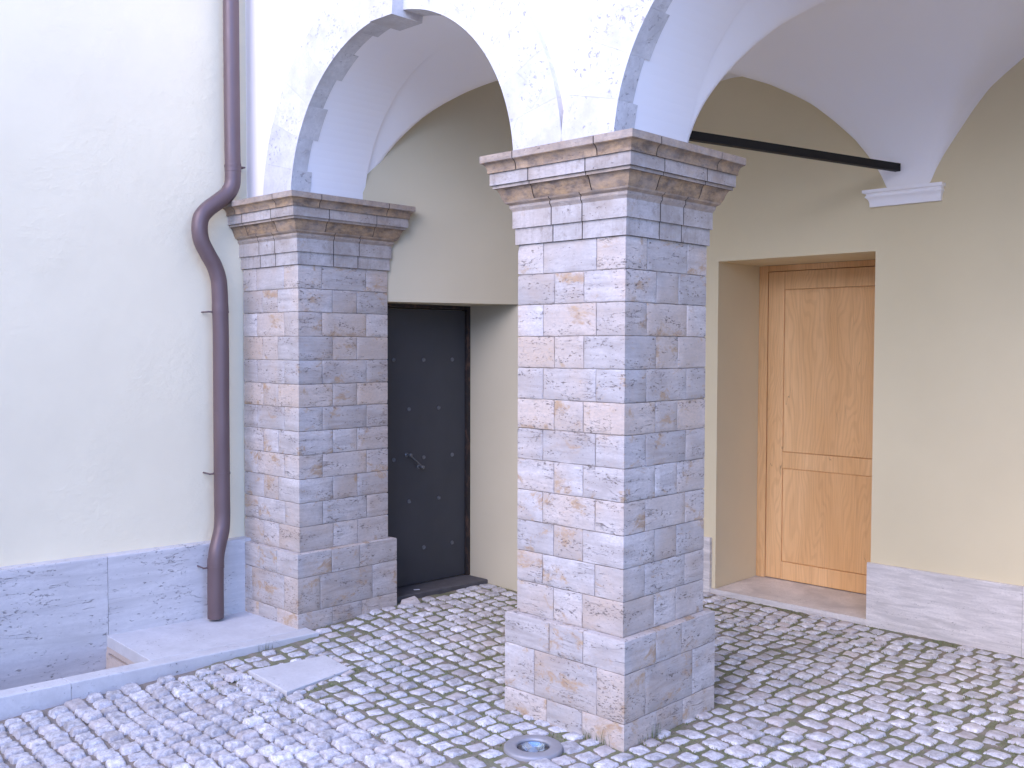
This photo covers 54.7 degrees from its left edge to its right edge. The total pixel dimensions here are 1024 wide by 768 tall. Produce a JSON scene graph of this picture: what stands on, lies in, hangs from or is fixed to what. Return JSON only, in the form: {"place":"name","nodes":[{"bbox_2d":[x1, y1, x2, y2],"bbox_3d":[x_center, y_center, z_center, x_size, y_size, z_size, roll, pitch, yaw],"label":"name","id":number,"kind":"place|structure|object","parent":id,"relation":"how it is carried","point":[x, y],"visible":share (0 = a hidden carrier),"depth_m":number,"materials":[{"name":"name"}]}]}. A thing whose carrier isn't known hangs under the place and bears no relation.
{"place":"outdoors","nodes":[
{"label":"outdoors","id":0,"kind":"place"},
{"bbox_2d":[0,583,1023,767],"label":"cobblestone pavement","id":1,"kind":"structure","parent":0,"point":[234,701],"depth_m":4.37,"materials":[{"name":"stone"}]},
{"bbox_2d":[107,611,307,662],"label":"stone platform","id":2,"kind":"structure","parent":1,"relation":"on","point":[146,644],"depth_m":5.39,"materials":[{"name":"stone"}]},
{"bbox_2d":[249,655,350,696],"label":"cover slab","id":3,"kind":"structure","parent":1,"relation":"on","point":[287,679],"depth_m":4.84,"materials":[{"name":"stone"}]},
{"bbox_2d":[223,190,415,629],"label":"stone pillar","id":4,"kind":"structure","parent":1,"relation":"on","point":[320,548],"depth_m":5.71,"materials":[{"name":"stone"}]},
{"bbox_2d":[401,596,419,604],"bbox_3d":[-0.611,1.324,6.025,0.124,0.048,0.075,-1,2,-24],"label":"stone chip","id":5,"kind":"object","parent":1,"relation":"on","point":[413,600],"visible":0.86,"depth_m":6.03,"materials":[{"name":"stone"}]},
{"bbox_2d":[363,81,519,590],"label":"portico end wall","id":6,"kind":"structure","parent":1,"relation":"on","point":[454,244],"depth_m":6.19,"materials":[{"name":"beige paint"}]},
{"bbox_2d":[386,303,469,586],"bbox_3d":[-0.689,0.396,6.287,1.090,1.803,0.088,-2,3,-42],"label":"metal door","id":7,"kind":"structure","parent":6,"relation":"attached to","point":[428,425],"depth_m":6.43,"materials":[{"name":"metal"}]},
{"bbox_2d":[386,308,464,586],"bbox_3d":[-0.708,0.407,6.296,1.034,1.768,0.028,-2,3,-42],"label":"door leaf","id":8,"kind":"structure","parent":7,"relation":"in","point":[436,336],"depth_m":6.42,"materials":[{"name":"metal"}]},
{"bbox_2d":[396,575,487,602],"bbox_3d":[-0.523,1.355,6.385,0.779,0.119,0.216,-2,3,-42],"label":"door step","id":9,"kind":"object","parent":1,"relation":"on","point":[440,586],"depth_m":6.37,"materials":[{"name":"stone"}]},
{"bbox_2d":[504,735,562,761],"bbox_3d":[0.085,1.471,3.961,0.237,0.058,0.237,2,3,44],"label":"ground uplight","id":10,"kind":"object","parent":1,"relation":"in","point":[526,748],"visible":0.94,"depth_m":3.96,"materials":[{"name":"white metal"}]},
{"bbox_2d":[582,725,609,746],"bbox_3d":[0.337,1.421,4.031,0.142,0.072,0.028,2,3,44],"label":"grass tuft","id":11,"kind":"object","parent":1,"relation":"on","point":[602,742],"visible":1,"depth_m":4.03,"materials":[{"name":"green plant"}]},
{"bbox_2d":[178,587,1023,767],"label":"moss","id":12,"kind":"object","parent":1,"relation":"on","point":[565,738],"visible":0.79,"depth_m":4.60,"materials":[{"name":"green plant"}]},
{"bbox_2d":[480,128,745,751],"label":"stone pillar","id":13,"kind":"structure","parent":1,"relation":"on","point":[610,624],"depth_m":4.13,"materials":[{"name":"stone"}]},
{"bbox_2d":[245,0,746,198],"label":"arcade wall","id":14,"kind":"structure","parent":13,"relation":"on","point":[326,80],"depth_m":4.60,"materials":[{"name":"paint"}]},
{"bbox_2d":[367,0,1023,187],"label":"vaulted ceiling","id":15,"kind":"structure","parent":14,"relation":"attached to","point":[907,84],"depth_m":5.26,"materials":[{"name":"white paint"}]},
{"bbox_2d":[689,131,900,171],"bbox_3d":[1.314,-1.192,5.008,1.990,0.042,0.034,-1,2,-32],"label":"tie rod","id":16,"kind":"object","parent":14,"relation":"attached to","point":[733,142],"visible":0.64,"depth_m":5.06,"materials":[{"name":"black metal"}]},
{"bbox_2d":[638,724,660,743],"bbox_3d":[0.569,1.421,4.057,0.023,0.073,0.150,2,3,43],"label":"grass tuft","id":17,"kind":"object","parent":1,"relation":"on","point":[652,734],"visible":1,"depth_m":4.05,"materials":[{"name":"green plant"}]},
{"bbox_2d":[710,576,865,625],"bbox_3d":[1.872,1.374,6.314,1.064,0.060,0.560,2,3,44],"label":"door threshold","id":18,"kind":"object","parent":1,"relation":"on","point":[826,602],"depth_m":6.27,"materials":[{"name":"stone"}]},
{"label":"ground","id":19,"kind":"structure","parent":0,"visible":0},
{"bbox_2d":[0,0,250,689],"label":"house wall","id":20,"kind":"structure","parent":19,"relation":"on","point":[112,170],"depth_m":5.41,"materials":[{"name":"beige paint"}]},
{"bbox_2d":[191,0,244,619],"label":"downpipe","id":21,"kind":"object","parent":20,"relation":"attached to","point":[215,203],"visible":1,"depth_m":5.70,"materials":[{"name":"brown metal"}]},
{"bbox_2d":[689,58,1023,657],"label":"portico back wall","id":22,"kind":"structure","parent":19,"relation":"on","point":[944,248],"depth_m":5.55,"materials":[{"name":"beige paint"}]},
{"bbox_2d":[756,260,874,593],"bbox_3d":[2.080,0.274,6.466,1.038,2.126,0.049,2,3,44],"label":"door frame","id":23,"kind":"structure","parent":22,"relation":"attached to","point":[815,408],"depth_m":6.51,"materials":[{"name":"brown wood"}]},
{"bbox_2d":[765,266,874,593],"bbox_3d":[2.073,0.293,6.460,0.900,2.079,0.021,2,3,44],"label":"door leaf","id":24,"kind":"structure","parent":23,"relation":"in","point":[821,337],"depth_m":6.49,"materials":[{"name":"brown wood"}]},
{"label":"light well floor","id":25,"kind":"structure","parent":0,"visible":0},
{"bbox_2d":[106,647,133,668],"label":"well end slab","id":26,"kind":"structure","parent":25,"relation":"on","point":[114,659],"depth_m":5.31,"materials":[{"name":"beige stone"}]},
{"bbox_2d":[0,629,318,720],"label":"stone kerb","id":27,"kind":"structure","parent":25,"relation":"on","point":[20,700],"depth_m":4.79,"materials":[{"name":"stone"}]}
]}

